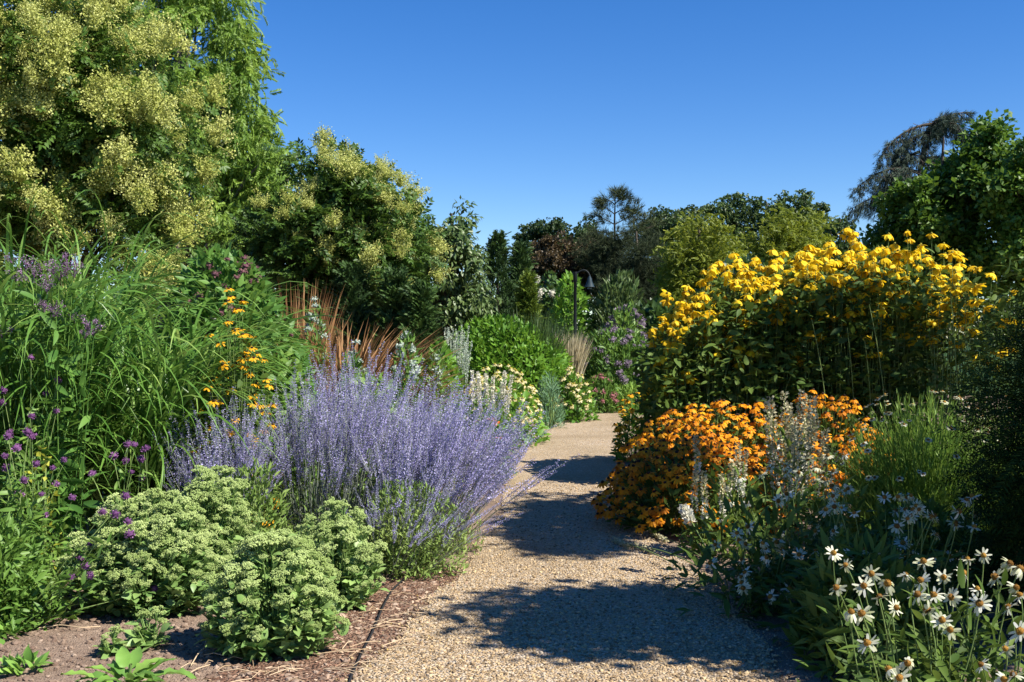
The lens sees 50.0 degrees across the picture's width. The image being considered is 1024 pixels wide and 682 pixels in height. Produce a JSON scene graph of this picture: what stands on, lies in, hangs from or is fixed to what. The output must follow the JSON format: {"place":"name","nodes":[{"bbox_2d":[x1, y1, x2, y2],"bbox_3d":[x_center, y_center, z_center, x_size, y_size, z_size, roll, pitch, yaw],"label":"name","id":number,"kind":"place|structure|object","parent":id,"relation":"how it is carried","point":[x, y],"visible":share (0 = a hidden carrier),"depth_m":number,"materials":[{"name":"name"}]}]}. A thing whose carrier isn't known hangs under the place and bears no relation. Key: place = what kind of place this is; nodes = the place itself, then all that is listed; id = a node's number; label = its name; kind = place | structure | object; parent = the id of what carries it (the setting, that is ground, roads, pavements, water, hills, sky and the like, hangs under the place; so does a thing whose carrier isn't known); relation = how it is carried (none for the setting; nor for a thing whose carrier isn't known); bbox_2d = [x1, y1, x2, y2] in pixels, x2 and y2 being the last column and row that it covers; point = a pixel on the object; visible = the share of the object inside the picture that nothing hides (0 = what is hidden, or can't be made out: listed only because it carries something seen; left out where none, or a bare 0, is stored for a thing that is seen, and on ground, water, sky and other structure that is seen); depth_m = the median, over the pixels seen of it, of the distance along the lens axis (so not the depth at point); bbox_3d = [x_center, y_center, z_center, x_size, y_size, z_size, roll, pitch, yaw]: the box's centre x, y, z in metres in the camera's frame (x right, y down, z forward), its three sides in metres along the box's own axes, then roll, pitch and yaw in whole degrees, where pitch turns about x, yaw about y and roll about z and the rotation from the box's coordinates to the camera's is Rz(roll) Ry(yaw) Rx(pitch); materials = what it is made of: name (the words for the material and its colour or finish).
{"place":"outdoors","nodes":[
{"label":"outdoors","id":0,"kind":"place"},
{"bbox_2d":[0,265,351,539],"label":"silver grass","id":1,"kind":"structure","parent":0,"point":[167,390],"depth_m":8.03,"materials":[{"name":"plant"}]},
{"bbox_2d":[259,277,351,364],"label":"feather grass","id":2,"kind":"object","parent":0,"point":[330,328],"depth_m":12.45,"materials":[{"name":"brown plant"}]},
{"bbox_2d":[277,319,463,477],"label":"feather grass","id":3,"kind":"object","parent":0,"point":[340,346],"depth_m":11.68,"materials":[{"name":"brown plant"}]},
{"bbox_2d":[327,359,487,449],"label":"feather grass","id":4,"kind":"object","parent":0,"point":[429,386],"depth_m":11.98,"materials":[{"name":"brown plant"}]},
{"bbox_2d":[0,387,1023,681],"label":"soil bed","id":5,"kind":"object","parent":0,"point":[80,645],"depth_m":5.78,"materials":[{"name":"brown soil"}]},
{"bbox_2d":[0,644,51,674],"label":"weed rosette","id":6,"kind":"object","parent":5,"relation":"on","point":[29,657],"visible":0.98,"depth_m":5.21,"materials":[{"name":"green plant"}]},
{"bbox_2d":[0,511,58,639],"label":"weedy clump","id":7,"kind":"object","parent":5,"relation":"on","point":[15,578],"visible":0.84,"depth_m":6.02,"materials":[{"name":"green plant"}]},
{"bbox_2d":[0,355,62,547],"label":"verbena","id":8,"kind":"object","parent":5,"relation":"on","point":[34,429],"visible":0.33,"depth_m":7.01,"materials":[{"name":"green plant"}]},
{"bbox_2d":[0,427,75,597],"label":"verbena","id":9,"kind":"object","parent":5,"relation":"on","point":[33,517],"visible":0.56,"depth_m":6.47,"materials":[{"name":"green plant"}]},
{"bbox_2d":[0,416,87,573],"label":"leafy clump","id":10,"kind":"object","parent":5,"relation":"on","point":[69,522],"visible":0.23,"depth_m":7.15,"materials":[{"name":"green plant"}]},
{"bbox_2d":[26,446,61,572],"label":"yellowing plant","id":11,"kind":"object","parent":5,"relation":"on","point":[46,462],"visible":0.29,"depth_m":6.79,"materials":[{"name":"green plant"}]},
{"bbox_2d":[0,252,89,561],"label":"purple joe pye","id":12,"kind":"object","parent":5,"relation":"on","point":[63,358],"visible":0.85,"depth_m":7.19,"materials":[{"name":"green plant"}]},
{"bbox_2d":[0,299,108,571],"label":"purple joe pye","id":13,"kind":"object","parent":5,"relation":"on","point":[54,361],"visible":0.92,"depth_m":7.14,"materials":[{"name":"green plant"}]},
{"bbox_2d":[0,491,158,633],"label":"verbena","id":14,"kind":"object","parent":5,"relation":"on","point":[54,596],"visible":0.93,"depth_m":6.00,"materials":[{"name":"green plant"}]},
{"bbox_2d":[94,624,136,658],"bbox_3d":[-2.009,1.521,5.538,0.230,0.185,0.144,0,0,-44],"label":"sedum","id":15,"kind":"object","parent":5,"relation":"on","point":[107,649],"visible":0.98,"depth_m":5.52,"materials":[{"name":"green plant"}]},
{"bbox_2d":[0,0,237,320],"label":"goldenrain tree","id":16,"kind":"object","parent":5,"relation":"on","point":[70,130],"visible":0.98,"depth_m":13.65,"materials":[{"name":"green plant"}]},
{"bbox_2d":[88,440,152,539],"bbox_3d":[-2.478,1.111,7.101,0.500,0.963,0.394,0,0,0],"label":"verbena","id":17,"kind":"object","parent":5,"relation":"on","point":[140,459],"visible":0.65,"depth_m":7.04,"materials":[{"name":"purple plant"}]},
{"bbox_2d":[0,190,249,558],"bbox_3d":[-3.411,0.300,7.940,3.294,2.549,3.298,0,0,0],"label":"silver grass","id":18,"kind":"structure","parent":5,"relation":"on","point":[5,373],"depth_m":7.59,"materials":[{"name":"plant"}]},
{"bbox_2d":[60,646,196,681],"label":"broad leaf plant","id":19,"kind":"object","parent":5,"relation":"on","point":[124,657],"visible":1,"depth_m":4.94,"materials":[{"name":"green plant"}]},
{"bbox_2d":[53,487,232,619],"bbox_3d":[-2.134,1.230,6.403,0.997,0.747,0.825,0,0,0],"label":"sedum","id":20,"kind":"object","parent":5,"relation":"on","point":[167,562],"visible":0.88,"depth_m":6.26,"materials":[{"name":"green plant"}]},
{"bbox_2d":[124,605,174,651],"bbox_3d":[-1.873,1.484,5.660,0.266,0.225,0.239,0,0,-25],"label":"sedum","id":21,"kind":"object","parent":5,"relation":"on","point":[138,635],"visible":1,"depth_m":5.65,"materials":[{"name":"green plant"}]},
{"bbox_2d":[73,0,315,333],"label":"feathery cypress","id":22,"kind":"object","parent":5,"relation":"on","point":[251,163],"visible":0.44,"depth_m":22.28,"materials":[{"name":"green plant"}]},
{"bbox_2d":[175,465,265,592],"bbox_3d":[-1.898,1.188,6.904,0.671,0.834,0.595,0,0,0],"label":"sedum","id":23,"kind":"object","parent":5,"relation":"on","point":[225,519],"visible":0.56,"depth_m":6.82,"materials":[{"name":"green plant"}]},
{"bbox_2d":[0,551,442,681],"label":"soil clods","id":24,"kind":"object","parent":5,"relation":"on","point":[167,654],"visible":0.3,"depth_m":5.61,"materials":[{"name":"brown soil"}]},
{"bbox_2d":[152,387,299,529],"bbox_3d":[-2.102,0.957,8.032,1.053,1.276,1.025,0,0,-35],"label":"blue sage","id":25,"kind":"object","parent":5,"relation":"on","point":[242,453],"visible":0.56,"depth_m":7.94,"materials":[{"name":"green plant"}]},
{"bbox_2d":[191,287,282,530],"bbox_3d":[-2.074,0.611,8.326,0.684,2.036,0.727,0,0,0],"label":"yellow daisy","id":26,"kind":"object","parent":5,"relation":"on","point":[213,402],"visible":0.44,"depth_m":8.22,"materials":[{"name":"green plant"}]},
{"bbox_2d":[155,242,335,523],"bbox_3d":[-2.531,0.368,9.911,1.813,2.542,2.015,0,0,0],"label":"joe pye weed","id":27,"kind":"object","parent":5,"relation":"on","point":[229,269],"visible":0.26,"depth_m":9.66,"materials":[{"name":"green plant"}]},
{"bbox_2d":[225,456,297,559],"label":"leafy clump","id":28,"kind":"object","parent":5,"relation":"on","point":[256,506],"visible":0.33,"depth_m":7.33,"materials":[{"name":"green plant"}]},
{"bbox_2d":[239,346,322,525],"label":"leafy clump","id":29,"kind":"object","parent":5,"relation":"on","point":[283,359],"visible":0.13,"depth_m":9.52,"materials":[{"name":"green plant"}]},
{"bbox_2d":[301,296,332,471],"bbox_3d":[-2.099,0.561,11.803,0.500,2.090,0.896,0,0,0],"label":"mountain mint","id":30,"kind":"object","parent":5,"relation":"on","point":[310,320],"visible":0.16,"depth_m":11.74,"materials":[{"name":"green plant"}]},
{"bbox_2d":[210,121,455,349],"bbox_3d":[-2.971,-1.030,18.987,3.739,5.371,3.705,0,0,38],"label":"goldenrain tree","id":31,"kind":"object","parent":5,"relation":"on","point":[326,219],"visible":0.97,"depth_m":18.13,"materials":[{"name":"green plant"}]},
{"bbox_2d":[208,567,467,681],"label":"mulch strip","id":32,"kind":"object","parent":5,"relation":"on","point":[311,662],"visible":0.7,"depth_m":5.78,"materials":[{"name":"brown wood"}]},
{"bbox_2d":[194,528,350,661],"bbox_3d":[-1.225,1.286,5.637,0.767,0.666,0.743,0,0,-12],"label":"sedum","id":33,"kind":"object","parent":32,"relation":"on","point":[267,602],"visible":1,"depth_m":5.45,"materials":[{"name":"green plant"}]},
{"bbox_2d":[288,496,389,611],"bbox_3d":[-1.062,1.270,6.553,0.665,0.663,0.579,0,0,0],"label":"sedum","id":34,"kind":"object","parent":32,"relation":"on","point":[346,549],"visible":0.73,"depth_m":6.46,"materials":[{"name":"green plant"}]},
{"bbox_2d":[181,582,503,681],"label":"straw","id":35,"kind":"object","parent":32,"relation":"on","point":[343,650],"visible":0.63,"depth_m":5.51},
{"bbox_2d":[336,463,523,580],"bbox_3d":[-0.551,1.204,7.276,1.262,0.803,0.940,0,0,0],"label":"blue sage","id":36,"kind":"object","parent":32,"relation":"on","point":[395,554],"visible":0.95,"depth_m":7.29,"materials":[{"name":"green plant"}]},
{"bbox_2d":[324,259,380,368],"bbox_3d":[-2.498,0.144,17.502,1.513,2.897,1.511,0,0,30],"label":"spreading conifer","id":37,"kind":"object","parent":5,"relation":"on","point":[352,278],"visible":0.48,"depth_m":17.33,"materials":[{"name":"green plant"}]},
{"bbox_2d":[335,339,369,495],"bbox_3d":[-1.603,0.773,11.024,0.579,1.596,0.762,0,0,27],"label":"mountain mint","id":38,"kind":"object","parent":5,"relation":"on","point":[358,361],"visible":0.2,"depth_m":10.98,"materials":[{"name":"green plant"}]},
{"bbox_2d":[229,335,496,549],"bbox_3d":[-1.088,0.772,8.572,2.039,1.667,1.801,0,0,40],"label":"blue sage","id":39,"kind":"object","parent":5,"relation":"on","point":[360,428],"visible":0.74,"depth_m":8.36,"materials":[{"name":"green plant"}]},
{"bbox_2d":[316,370,415,509],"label":"leafy clump","id":40,"kind":"object","parent":5,"relation":"on","point":[362,375],"visible":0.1,"depth_m":10.33,"materials":[{"name":"green plant"}]},
{"bbox_2d":[363,264,414,379],"bbox_3d":[-1.814,0.191,17.123,1.391,2.806,1.471,0,0,0],"label":"spreading conifer","id":41,"kind":"object","parent":5,"relation":"on","point":[390,295],"visible":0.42,"depth_m":16.95,"materials":[{"name":"green plant"}]},
{"bbox_2d":[388,328,426,424],"bbox_3d":[-1.073,0.747,11.214,0.557,1.781,0.897,0,0,0],"label":"mountain mint","id":42,"kind":"object","parent":5,"relation":"on","point":[411,351],"visible":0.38,"depth_m":11.15,"materials":[{"name":"green plant"}]},
{"bbox_2d":[389,278,450,391],"bbox_3d":[-1.342,0.316,16.660,1.289,2.558,1.147,0,0,36],"label":"spreading conifer","id":43,"kind":"object","parent":5,"relation":"on","point":[419,307],"visible":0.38,"depth_m":16.57,"materials":[{"name":"green plant"}]},
{"bbox_2d":[422,347,449,481],"bbox_3d":[-0.857,0.807,12.219,0.470,1.524,0.874,0,0,0],"label":"mountain mint","id":44,"kind":"object","parent":5,"relation":"on","point":[439,360],"visible":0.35,"depth_m":12.09,"materials":[{"name":"green plant"}]},
{"bbox_2d":[418,339,468,443],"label":"leafy clump","id":45,"kind":"object","parent":5,"relation":"on","point":[449,358],"visible":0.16,"depth_m":15.34,"materials":[{"name":"green plant"}]},
{"bbox_2d":[440,325,472,423],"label":"white spire plant","id":46,"kind":"object","parent":5,"relation":"on","point":[464,355],"visible":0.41,"depth_m":16.92,"materials":[{"name":"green plant"}]},
{"bbox_2d":[342,375,579,560],"bbox_3d":[-0.368,0.927,8.002,1.575,1.346,1.835,0,0,-26],"label":"blue sage","id":47,"kind":"object","parent":5,"relation":"on","point":[480,468],"visible":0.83,"depth_m":7.86,"materials":[{"name":"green plant"}]},
{"bbox_2d":[422,195,502,347],"bbox_3d":[-1.301,-0.676,22.474,2.073,4.638,2.170,0,0,18],"label":"grey leaved tree","id":48,"kind":"object","parent":5,"relation":"on","point":[461,294],"visible":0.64,"depth_m":22.04,"materials":[{"name":"green plant"}]},
{"bbox_2d":[465,370,521,453],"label":"white spire plant","id":49,"kind":"object","parent":5,"relation":"on","point":[492,396],"visible":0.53,"depth_m":14.80,"materials":[{"name":"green plant"}]},
{"bbox_2d":[468,229,519,389],"bbox_3d":[-0.445,-0.606,26.963,1.861,4.333,1.748,0,0,19],"label":"column conifer","id":50,"kind":"object","parent":5,"relation":"on","point":[497,249],"depth_m":26.82,"materials":[{"name":"green plant"}]},
{"bbox_2d":[462,363,551,447],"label":"cream coneflower","id":51,"kind":"object","parent":5,"relation":"on","point":[520,391],"visible":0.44,"depth_m":16.40,"materials":[{"name":"green plant"}]},
{"bbox_2d":[449,311,581,422],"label":"round shrub","id":52,"kind":"object","parent":5,"relation":"on","point":[477,360],"visible":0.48,"depth_m":20.99,"materials":[{"name":"green plant"}]},
{"bbox_2d":[500,238,541,311],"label":"column conifer","id":53,"kind":"object","parent":5,"relation":"on","point":[522,259],"depth_m":27.84,"materials":[{"name":"green plant"}]},
{"bbox_2d":[512,267,545,330],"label":"column conifer","id":54,"kind":"object","parent":5,"relation":"on","point":[527,296],"depth_m":25.84,"materials":[{"name":"green plant"}]},
{"bbox_2d":[535,371,566,427],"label":"blue green shrub","id":55,"kind":"object","parent":5,"relation":"on","point":[551,422],"visible":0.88,"depth_m":19.22,"materials":[{"name":"green plant"}]},
{"bbox_2d":[535,269,569,332],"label":"hydrangea shrub","id":56,"kind":"object","parent":5,"relation":"on","point":[548,300],"visible":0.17,"depth_m":39.57,"materials":[{"name":"green plant"}]},
{"bbox_2d":[547,269,591,340],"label":"shrub","id":57,"kind":"object","parent":5,"relation":"on","point":[560,303],"visible":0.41,"depth_m":37.70,"materials":[{"name":"green plant"}]},
{"bbox_2d":[548,365,601,422],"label":"cream coneflower","id":58,"kind":"object","parent":5,"relation":"on","point":[576,390],"visible":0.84,"depth_m":20.72,"materials":[{"name":"green plant"}]},
{"bbox_2d":[555,330,594,380],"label":"pale grass","id":59,"kind":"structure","parent":5,"relation":"on","point":[577,351],"depth_m":23.25,"materials":[{"name":"beige plant"}]},
{"bbox_2d":[584,370,619,412],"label":"pink flower plant","id":60,"kind":"object","parent":5,"relation":"on","point":[604,381],"visible":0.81,"depth_m":23.04,"materials":[{"name":"green plant"}]},
{"bbox_2d":[581,325,649,408],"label":"aster clump","id":61,"kind":"object","parent":5,"relation":"on","point":[612,349],"visible":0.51,"depth_m":24.25,"materials":[{"name":"green plant"}]},
{"bbox_2d":[588,267,644,372],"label":"willow shrub","id":62,"kind":"object","parent":5,"relation":"on","point":[615,296],"visible":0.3,"depth_m":37.59,"materials":[{"name":"green plant"}]},
{"bbox_2d":[598,299,649,392],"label":"aster clump","id":63,"kind":"object","parent":5,"relation":"on","point":[618,316],"visible":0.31,"depth_m":28.33,"materials":[{"name":"green plant"}]},
{"bbox_2d":[602,381,647,411],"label":"edging plant","id":64,"kind":"object","parent":5,"relation":"on","point":[630,387],"visible":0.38,"depth_m":23.22,"materials":[{"name":"green plant"}]},
{"bbox_2d":[609,392,651,462],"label":"golden coneflower","id":65,"kind":"object","parent":5,"relation":"on","point":[629,421],"visible":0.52,"depth_m":14.08,"materials":[{"name":"green plant"}]},
{"bbox_2d":[614,297,677,382],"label":"backdrop shrub","id":66,"kind":"object","parent":5,"relation":"on","point":[656,306],"visible":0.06,"depth_m":35.76,"materials":[{"name":"green plant"}]},
{"bbox_2d":[604,399,783,509],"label":"orange coneflower","id":67,"kind":"object","parent":5,"relation":"on","point":[707,426],"visible":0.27,"depth_m":10.43,"materials":[{"name":"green plant"}]},
{"bbox_2d":[590,434,803,539],"bbox_3d":[1.533,1.208,9.277,1.759,0.821,1.756,0,0,0],"label":"orange coneflower","id":68,"kind":"object","parent":5,"relation":"on","point":[674,481],"visible":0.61,"depth_m":8.98,"materials":[{"name":"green plant"}]},
{"bbox_2d":[630,251,812,466],"bbox_3d":[2.262,0.277,12.388,1.807,2.673,2.091,0,0,0],"label":"tall yellow coneflower","id":69,"kind":"object","parent":5,"relation":"on","point":[681,359],"visible":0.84,"depth_m":11.76,"materials":[{"name":"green plant"}]},
{"bbox_2d":[677,435,773,559],"bbox_3d":[1.562,1.148,8.000,0.720,0.915,0.622,0,0,0],"label":"blazing star","id":70,"kind":"object","parent":5,"relation":"on","point":[727,541],"visible":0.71,"depth_m":7.94,"materials":[{"name":"green plant"}]},
{"bbox_2d":[659,462,872,626],"bbox_3d":[1.548,1.177,6.595,1.334,0.969,1.388,0,0,0],"label":"white coneflower","id":71,"kind":"object","parent":5,"relation":"on","point":[747,582],"visible":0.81,"depth_m":6.49,"materials":[{"name":"green plant"}]},
{"bbox_2d":[729,401,833,510],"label":"orange coneflower","id":72,"kind":"object","parent":5,"relation":"on","point":[753,410],"visible":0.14,"depth_m":10.48,"materials":[{"name":"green plant"}]},
{"bbox_2d":[749,389,830,545],"bbox_3d":[2.182,1.005,8.615,0.732,1.269,0.963,0,0,0],"label":"blazing star","id":73,"kind":"object","parent":5,"relation":"on","point":[792,454],"visible":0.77,"depth_m":8.47,"materials":[{"name":"white plant"}]},
{"bbox_2d":[728,453,900,576],"bbox_3d":[2.034,1.216,7.345,1.116,0.923,0.950,0,0,20],"label":"white coneflower","id":74,"kind":"object","parent":5,"relation":"on","point":[808,517],"visible":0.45,"depth_m":7.31,"materials":[{"name":"green plant"}]},
{"bbox_2d":[774,388,888,500],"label":"orange coneflower","id":75,"kind":"object","parent":5,"relation":"on","point":[825,418],"visible":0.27,"depth_m":10.82,"materials":[{"name":"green plant"}]},
{"bbox_2d":[750,226,941,477],"bbox_3d":[3.678,0.104,12.359,1.820,2.937,2.115,0,0,0],"label":"tall yellow coneflower","id":76,"kind":"object","parent":5,"relation":"on","point":[856,295],"visible":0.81,"depth_m":11.74,"materials":[{"name":"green plant"}]},
{"bbox_2d":[777,526,965,681],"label":"leafy clump","id":77,"kind":"object","parent":5,"relation":"on","point":[812,626],"visible":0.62,"depth_m":5.30,"materials":[{"name":"green plant"}]},
{"bbox_2d":[737,490,1023,656],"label":"white coneflower","id":78,"kind":"object","parent":5,"relation":"on","point":[901,541],"visible":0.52,"depth_m":5.89,"materials":[{"name":"green plant"}]},
{"bbox_2d":[793,545,1023,681],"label":"white coneflower","id":79,"kind":"object","parent":5,"relation":"on","point":[940,637],"visible":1,"depth_m":4.24,"materials":[{"name":"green plant"}]},
{"bbox_2d":[829,386,1016,551],"bbox_3d":[3.232,0.961,8.560,1.692,1.254,1.350,0,0,0],"label":"thread leaf plant","id":80,"kind":"object","parent":5,"relation":"on","point":[918,470],"visible":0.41,"depth_m":8.38,"materials":[{"name":"green plant"}]},
{"bbox_2d":[859,108,1021,398],"bbox_3d":[10.148,-1.895,26.066,3.869,7.071,3.657,0,0,0],"label":"sweetgum tree","id":81,"kind":"object","parent":5,"relation":"on","point":[937,200],"visible":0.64,"depth_m":25.22,"materials":[{"name":"green plant"}]},
{"bbox_2d":[862,490,1018,601],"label":"leafy clump","id":82,"kind":"object","parent":5,"relation":"on","point":[942,530],"visible":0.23,"depth_m":7.00,"materials":[{"name":"green plant"}]},
{"bbox_2d":[878,229,1023,451],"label":"tall yellow coneflower","id":83,"kind":"object","parent":5,"relation":"on","point":[951,304],"visible":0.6,"depth_m":11.69,"materials":[{"name":"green plant"}]},
{"bbox_2d":[929,285,1023,626],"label":"yew","id":84,"kind":"object","parent":5,"relation":"on","point":[1004,488],"visible":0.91,"depth_m":6.12,"materials":[{"name":"green plant"}]},
{"bbox_2d":[962,136,1023,311],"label":"sweetgum tree","id":85,"kind":"object","parent":5,"relation":"on","point":[1002,202],"visible":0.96,"depth_m":23.66,"materials":[{"name":"green plant"}]},
{"bbox_2d":[990,259,1023,403],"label":"tall yellow coneflower","id":86,"kind":"object","parent":5,"relation":"on","point":[1000,290],"visible":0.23,"depth_m":12.35,"materials":[{"name":"green plant"}]},
{"bbox_2d":[0,0,1023,337],"label":"sky","id":87,"kind":"structure","parent":0,"point":[525,111],"materials":[{"name":"blue"}]},
{"bbox_2d":[480,306,575,412],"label":"fine grass","id":88,"kind":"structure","parent":0,"point":[546,333],"depth_m":21.56,"materials":[{"name":"green plant"}]},
{"bbox_2d":[353,405,779,681],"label":"path","id":89,"kind":"structure","parent":0,"point":[590,442],"depth_m":6.83,"materials":[{"name":"beige gravel"}]},
{"bbox_2d":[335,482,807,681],"bbox_3d":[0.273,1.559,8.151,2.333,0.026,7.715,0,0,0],"label":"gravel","id":90,"kind":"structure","parent":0,"point":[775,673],"depth_m":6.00,"materials":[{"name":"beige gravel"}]},
{"bbox_2d":[439,339,1023,396],"bbox_3d":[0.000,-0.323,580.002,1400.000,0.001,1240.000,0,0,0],"label":"ground","id":91,"kind":"structure","parent":0,"point":[954,367],"depth_m":67.19,"materials":[{"name":"brown soil"}]},
{"bbox_2d":[511,216,598,308],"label":"oak tree","id":92,"kind":"object","parent":91,"relation":"on","point":[536,230],"visible":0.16,"depth_m":79.20,"materials":[{"name":"green plant"}]},
{"bbox_2d":[91,267,1023,347],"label":"wood","id":93,"kind":"object","parent":91,"relation":"on","point":[592,308],"visible":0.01,"depth_m":121.07,"materials":[{"name":"green plant"}]},
{"bbox_2d":[517,230,606,319],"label":"bronze tree","id":94,"kind":"object","parent":91,"relation":"on","point":[548,252],"visible":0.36,"depth_m":57.06,"materials":[{"name":"brown plant"}]},
{"bbox_2d":[582,182,665,258],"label":"ragged pine","id":95,"kind":"object","parent":91,"relation":"on","point":[622,194],"visible":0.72,"depth_m":61.82,"materials":[{"name":"green plant"}]},
{"bbox_2d":[566,218,691,314],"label":"dark conifer","id":96,"kind":"object","parent":91,"relation":"on","point":[605,254],"visible":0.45,"depth_m":53.88,"materials":[{"name":"green plant"}]},
{"bbox_2d":[633,204,731,268],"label":"round tree","id":97,"kind":"object","parent":91,"relation":"on","point":[670,221],"visible":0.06,"depth_m":76.90,"materials":[{"name":"green plant"}]},
{"bbox_2d":[647,210,747,302],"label":"feathery willow","id":98,"kind":"object","parent":91,"relation":"on","point":[675,277],"visible":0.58,"depth_m":43.35,"materials":[{"name":"green plant"}]},
{"bbox_2d":[700,188,830,257],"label":"oak tree","id":99,"kind":"object","parent":91,"relation":"on","point":[747,214],"visible":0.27,"depth_m":90.80,"materials":[{"name":"green plant"}]},
{"bbox_2d":[738,203,839,272],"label":"feathery willow","id":100,"kind":"object","parent":91,"relation":"on","point":[794,239],"visible":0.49,"depth_m":46.47,"materials":[{"name":"green plant"}]},
{"bbox_2d":[817,214,863,259],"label":"tree","id":101,"kind":"object","parent":91,"relation":"on","point":[833,233],"visible":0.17,"depth_m":83.83,"materials":[{"name":"green plant"}]},
{"bbox_2d":[842,110,977,228],"bbox_3d":[12.364,-2.903,34.148,4.361,8.804,2.470,0,0,0],"label":"weeping cedar","id":102,"kind":"object","parent":91,"relation":"on","point":[939,127],"visible":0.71,"depth_m":33.84,"materials":[{"name":"green plant"}]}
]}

